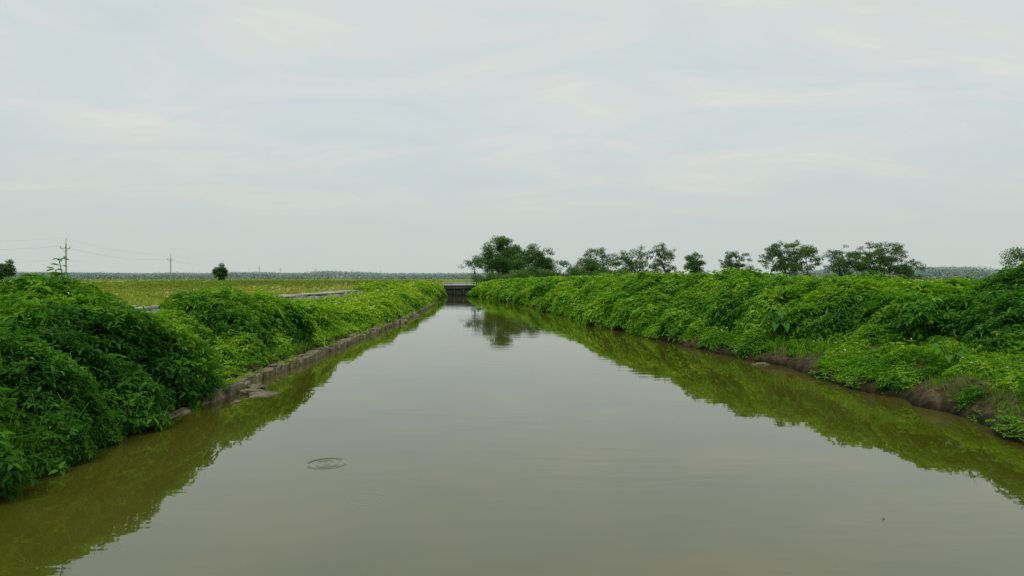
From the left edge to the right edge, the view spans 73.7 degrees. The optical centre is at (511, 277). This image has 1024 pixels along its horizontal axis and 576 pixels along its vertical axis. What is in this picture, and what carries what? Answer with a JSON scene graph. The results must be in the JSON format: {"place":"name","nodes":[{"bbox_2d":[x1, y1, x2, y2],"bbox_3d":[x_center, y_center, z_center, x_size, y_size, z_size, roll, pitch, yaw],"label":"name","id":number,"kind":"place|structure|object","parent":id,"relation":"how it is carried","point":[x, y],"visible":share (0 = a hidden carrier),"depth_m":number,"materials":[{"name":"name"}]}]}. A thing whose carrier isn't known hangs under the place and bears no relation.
{"place":"outdoors","nodes":[
{"label":"outdoors","id":0,"kind":"place"},
{"bbox_2d":[3,279,480,305],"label":"field grass","id":1,"kind":"structure","parent":0,"point":[152,290],"depth_m":50.77,"materials":[{"name":"green plant"}]},
{"bbox_2d":[0,296,1023,575],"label":"water","id":2,"kind":"structure","parent":0,"point":[464,436],"depth_m":7.57,"materials":[{"name":"green liquid"}]},
{"bbox_2d":[247,383,266,388],"bbox_3d":[-5.195,2.171,13.625,0.466,0.108,0.486,-5,-3,-40],"label":"stone slab","id":3,"kind":"object","parent":2,"relation":"on","point":[259,385],"depth_m":13.51,"materials":[{"name":"grey stone"}]},
{"bbox_2d":[249,391,279,397],"bbox_3d":[-4.609,2.200,12.967,0.740,0.063,0.745,2,3,-11],"label":"stone slab","id":4,"kind":"object","parent":2,"relation":"in","point":[260,393],"depth_m":12.83,"materials":[{"name":"grey stone"}]},
{"bbox_2d":[240,388,264,392],"bbox_3d":[-5.012,2.146,13.123,0.376,0.061,0.457,7,-1,22],"label":"stone slab","id":5,"kind":"object","parent":4,"relation":"on","point":[248,390],"depth_m":13.01,"materials":[{"name":"grey stone"}]},
{"bbox_2d":[400,319,407,322],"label":"stone slab","id":6,"kind":"structure","parent":2,"relation":"in","point":[403,320],"depth_m":33.37,"materials":[{"name":"grey stone"}]},
{"bbox_2d":[752,362,769,364],"bbox_3d":[6.367,2.190,17.391,0.658,0.064,0.295,0,0,-12],"label":"stone slab","id":7,"kind":"object","parent":2,"relation":"in","point":[762,363],"depth_m":17.28,"materials":[{"name":"grey stone"}]},
{"bbox_2d":[0,0,1023,277],"label":"sky","id":8,"kind":"structure","parent":0,"point":[290,136],"materials":[{"name":"white"}]},
{"bbox_2d":[10,278,1023,444],"bbox_3d":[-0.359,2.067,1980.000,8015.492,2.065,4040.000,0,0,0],"label":"ground","id":9,"kind":"structure","parent":0,"point":[921,396],"depth_m":12.64,"materials":[{"name":"soil"}]},
{"bbox_2d":[0,259,16,282],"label":"tree","id":10,"kind":"object","parent":9,"relation":"on","point":[6,267],"visible":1,"depth_m":179.57,"materials":[{"name":"green plant"}]},
{"bbox_2d":[0,386,38,500],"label":"bush","id":11,"kind":"object","parent":9,"relation":"on","point":[14,466],"visible":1,"depth_m":6.83,"materials":[{"name":"green plant"}]},
{"bbox_2d":[0,325,106,452],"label":"bush","id":12,"kind":"object","parent":9,"relation":"on","point":[25,361],"visible":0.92,"depth_m":8.10,"materials":[{"name":"green plant"}]},
{"bbox_2d":[60,243,70,277],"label":"utility pole","id":13,"kind":"object","parent":9,"relation":"on","point":[65,248],"visible":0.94,"depth_m":149.86,"materials":[{"name":"grey concrete"}]},
{"bbox_2d":[0,270,169,395],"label":"bush","id":14,"kind":"object","parent":9,"relation":"on","point":[103,317],"visible":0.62,"depth_m":10.28,"materials":[{"name":"green plant"}]},
{"bbox_2d":[116,305,228,415],"bbox_3d":[-6.072,1.614,11.862,2.419,2.324,2.265,0,0,40],"label":"bush","id":15,"kind":"object","parent":9,"relation":"on","point":[191,367],"visible":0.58,"depth_m":11.39,"materials":[{"name":"green plant"}]},
{"bbox_2d":[155,285,273,347],"bbox_3d":[-7.299,1.245,16.710,2.931,2.122,2.622,0,0,0],"label":"bush","id":16,"kind":"object","parent":9,"relation":"on","point":[219,312],"visible":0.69,"depth_m":16.16,"materials":[{"name":"green plant"}]},
{"bbox_2d":[212,262,228,279],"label":"tree","id":17,"kind":"object","parent":9,"relation":"on","point":[220,272],"visible":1,"depth_m":199.52,"materials":[{"name":"green plant"}]},
{"bbox_2d":[0,258,447,478],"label":"bank vegetation","id":18,"kind":"object","parent":9,"relation":"on","point":[139,404],"visible":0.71,"depth_m":9.96,"materials":[{"name":"green plant"}]},
{"bbox_2d":[119,290,362,313],"bbox_3d":[-9.560,1.112,45.518,2.399,0.838,65.056,0,0,-2],"label":"concrete ditch","id":19,"kind":"object","parent":9,"relation":"on","point":[304,295],"visible":0.15,"depth_m":30.96,"materials":[{"name":"grey concrete"}]},
{"bbox_2d":[67,280,421,338],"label":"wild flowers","id":20,"kind":"object","parent":9,"relation":"on","point":[287,291],"visible":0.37,"depth_m":34.71,"materials":[{"name":"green plant"}]},
{"bbox_2d":[3,270,558,278],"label":"distant woodland","id":21,"kind":"object","parent":9,"relation":"on","point":[236,275],"visible":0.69,"depth_m":628.42,"materials":[{"name":"green plant"}]},
{"bbox_2d":[250,287,315,345],"bbox_3d":[-6.803,1.398,19.006,2.675,2.268,2.503,0,0,0],"label":"bush","id":22,"kind":"object","parent":9,"relation":"on","point":[301,323],"visible":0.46,"depth_m":18.72,"materials":[{"name":"green plant"}]},
{"bbox_2d":[155,302,435,424],"bbox_3d":[-5.853,2.213,34.875,0.857,0.518,49.786,0,0,-2],"label":"stone edging","id":23,"kind":"object","parent":9,"relation":"on","point":[270,370],"visible":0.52,"depth_m":16.50,"materials":[{"name":"grey stone"}]},
{"bbox_2d":[288,297,335,333],"bbox_3d":[-6.763,1.550,22.104,2.084,1.874,2.710,0,0,42],"label":"bush","id":24,"kind":"object","parent":9,"relation":"on","point":[322,316],"visible":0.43,"depth_m":21.98,"materials":[{"name":"green plant"}]},
{"bbox_2d":[443,282,475,295],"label":"bridge","id":25,"kind":"structure","parent":9,"relation":"on","point":[452,289],"depth_m":84.40,"materials":[{"name":"concrete"}]},
{"bbox_2d":[457,255,486,283],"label":"tree","id":26,"kind":"object","parent":9,"relation":"on","point":[475,262],"visible":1,"depth_m":94.64,"materials":[{"name":"green plant"}]},
{"bbox_2d":[470,269,503,283],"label":"shrub","id":27,"kind":"object","parent":9,"relation":"on","point":[486,278],"visible":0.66,"depth_m":99.53,"materials":[{"name":"green plant"}]},
{"bbox_2d":[472,235,529,276],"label":"tree","id":28,"kind":"object","parent":9,"relation":"on","point":[497,264],"visible":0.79,"depth_m":113.55,"materials":[{"name":"green plant"}]},
{"bbox_2d":[495,273,516,278],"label":"shrub","id":29,"kind":"object","parent":9,"relation":"on","point":[505,277],"visible":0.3,"depth_m":95.28,"materials":[{"name":"green plant"}]},
{"bbox_2d":[505,253,526,276],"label":"tree","id":30,"kind":"object","parent":9,"relation":"on","point":[519,261],"visible":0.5,"depth_m":109.64,"materials":[{"name":"green plant"}]},
{"bbox_2d":[506,268,533,277],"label":"shrub","id":31,"kind":"object","parent":9,"relation":"on","point":[517,274],"visible":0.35,"depth_m":99.62,"materials":[{"name":"green plant"}]},
{"bbox_2d":[519,265,545,277],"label":"shrub","id":32,"kind":"object","parent":9,"relation":"on","point":[530,269],"visible":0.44,"depth_m":103.38,"materials":[{"name":"green plant"}]},
{"bbox_2d":[523,243,557,275],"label":"tree","id":33,"kind":"object","parent":9,"relation":"on","point":[539,259],"visible":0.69,"depth_m":116.89,"materials":[{"name":"green plant"}]},
{"bbox_2d":[532,268,560,277],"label":"shrub","id":34,"kind":"object","parent":9,"relation":"on","point":[550,273],"visible":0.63,"depth_m":97.39,"materials":[{"name":"green plant"}]},
{"bbox_2d":[549,259,572,276],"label":"tree","id":35,"kind":"object","parent":9,"relation":"on","point":[561,263],"visible":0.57,"depth_m":104.96,"materials":[{"name":"green plant"}]},
{"bbox_2d":[561,265,592,276],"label":"shrub","id":36,"kind":"object","parent":9,"relation":"on","point":[574,271],"visible":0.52,"depth_m":101.01,"materials":[{"name":"green plant"}]},
{"bbox_2d":[573,257,606,276],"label":"tree","id":37,"kind":"object","parent":9,"relation":"on","point":[591,265],"visible":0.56,"depth_m":113.77,"materials":[{"name":"green plant"}]},
{"bbox_2d":[574,247,622,271],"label":"tree","id":38,"kind":"object","parent":9,"relation":"on","point":[600,253],"visible":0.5,"depth_m":125.06,"materials":[{"name":"green plant"}]},
{"bbox_2d":[592,270,615,276],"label":"shrub","id":39,"kind":"object","parent":9,"relation":"on","point":[595,274],"visible":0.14,"depth_m":96.96,"materials":[{"name":"green plant"}]},
{"bbox_2d":[601,268,634,274],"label":"shrub","id":40,"kind":"object","parent":9,"relation":"on","point":[622,271],"visible":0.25,"depth_m":107.97,"materials":[{"name":"green plant"}]},
{"bbox_2d":[452,271,799,278],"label":"distant woodland","id":41,"kind":"object","parent":9,"relation":"on","point":[689,274],"visible":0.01,"depth_m":694.00,"materials":[{"name":"green plant"}]},
{"bbox_2d":[614,245,654,271],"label":"tree","id":42,"kind":"object","parent":9,"relation":"on","point":[630,264],"visible":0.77,"depth_m":129.28,"materials":[{"name":"green plant"}]},
{"bbox_2d":[646,242,676,273],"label":"tree","id":43,"kind":"object","parent":9,"relation":"on","point":[667,255],"visible":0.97,"depth_m":129.71,"materials":[{"name":"green plant"}]},
{"bbox_2d":[683,251,705,273],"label":"tree","id":44,"kind":"object","parent":9,"relation":"on","point":[694,265],"visible":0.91,"depth_m":149.35,"materials":[{"name":"green plant"}]},
{"bbox_2d":[676,267,738,294],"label":"bush","id":45,"kind":"object","parent":9,"relation":"on","point":[700,275],"visible":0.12,"depth_m":25.35,"materials":[{"name":"green plant"}]},
{"bbox_2d":[700,268,767,311],"bbox_3d":[7.833,1.224,22.826,3.193,3.267,2.866,0,0,-37],"label":"bush","id":46,"kind":"object","parent":9,"relation":"on","point":[741,281],"visible":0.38,"depth_m":22.58,"materials":[{"name":"green plant"}]},
{"bbox_2d":[718,250,754,271],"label":"tree","id":47,"kind":"object","parent":9,"relation":"on","point":[736,264],"visible":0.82,"depth_m":139.41,"materials":[{"name":"green plant"}]},
{"bbox_2d":[466,265,1023,441],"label":"bank vegetation","id":48,"kind":"object","parent":9,"relation":"on","point":[643,302],"visible":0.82,"depth_m":18.59,"materials":[{"name":"green plant"}]},
{"bbox_2d":[760,306,799,341],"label":"taro plant","id":49,"kind":"object","parent":9,"relation":"on","point":[774,325],"visible":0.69,"depth_m":18.20,"materials":[{"name":"green plant"}]},
{"bbox_2d":[745,273,823,312],"bbox_3d":[8.558,1.093,20.464,3.011,2.666,2.828,0,0,-19],"label":"bush","id":50,"kind":"object","parent":9,"relation":"on","point":[784,288],"visible":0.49,"depth_m":19.91,"materials":[{"name":"green plant"}]},
{"bbox_2d":[757,240,824,276],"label":"tree","id":51,"kind":"object","parent":9,"relation":"on","point":[792,264],"visible":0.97,"depth_m":128.68,"materials":[{"name":"green plant"}]},
{"bbox_2d":[823,244,868,276],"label":"tree","id":52,"kind":"object","parent":9,"relation":"on","point":[843,262],"visible":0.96,"depth_m":127.14,"materials":[{"name":"green plant"}]},
{"bbox_2d":[802,274,911,336],"bbox_3d":[9.178,1.009,17.960,3.619,2.264,2.703,0,0,0],"label":"bush","id":53,"kind":"object","parent":9,"relation":"on","point":[846,305],"visible":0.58,"depth_m":17.41,"materials":[{"name":"green plant"}]},
{"bbox_2d":[852,241,914,277],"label":"tree","id":54,"kind":"object","parent":9,"relation":"on","point":[882,260],"visible":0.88,"depth_m":128.48,"materials":[{"name":"green plant"}]},
{"bbox_2d":[792,265,1006,278],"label":"distant woodland","id":55,"kind":"object","parent":9,"relation":"on","point":[935,272],"visible":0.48,"depth_m":547.46,"materials":[{"name":"green plant"}]},
{"bbox_2d":[895,261,927,280],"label":"tree","id":56,"kind":"object","parent":9,"relation":"on","point":[908,274],"visible":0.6,"depth_m":129.38,"materials":[{"name":"green plant"}]},
{"bbox_2d":[858,277,978,344],"bbox_3d":[9.910,1.048,15.591,3.312,2.238,3.238,0,0,0],"label":"bush","id":57,"kind":"object","parent":9,"relation":"on","point":[913,310],"visible":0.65,"depth_m":14.91,"materials":[{"name":"green plant"}]},
{"bbox_2d":[928,335,974,364],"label":"taro plant","id":58,"kind":"object","parent":9,"relation":"on","point":[937,339],"visible":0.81,"depth_m":12.47,"materials":[{"name":"green plant"}]},
{"bbox_2d":[953,285,1023,352],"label":"bush","id":59,"kind":"object","parent":9,"relation":"on","point":[1001,322],"visible":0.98,"depth_m":12.99,"materials":[{"name":"green plant"}]},
{"bbox_2d":[965,260,1023,298],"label":"bush","id":60,"kind":"object","parent":9,"relation":"on","point":[999,278],"visible":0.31,"depth_m":14.50,"materials":[{"name":"green plant"}]},
{"bbox_2d":[999,247,1023,267],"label":"tree","id":61,"kind":"object","parent":9,"relation":"on","point":[1020,256],"visible":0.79,"depth_m":70.48,"materials":[{"name":"green plant"}]}
]}

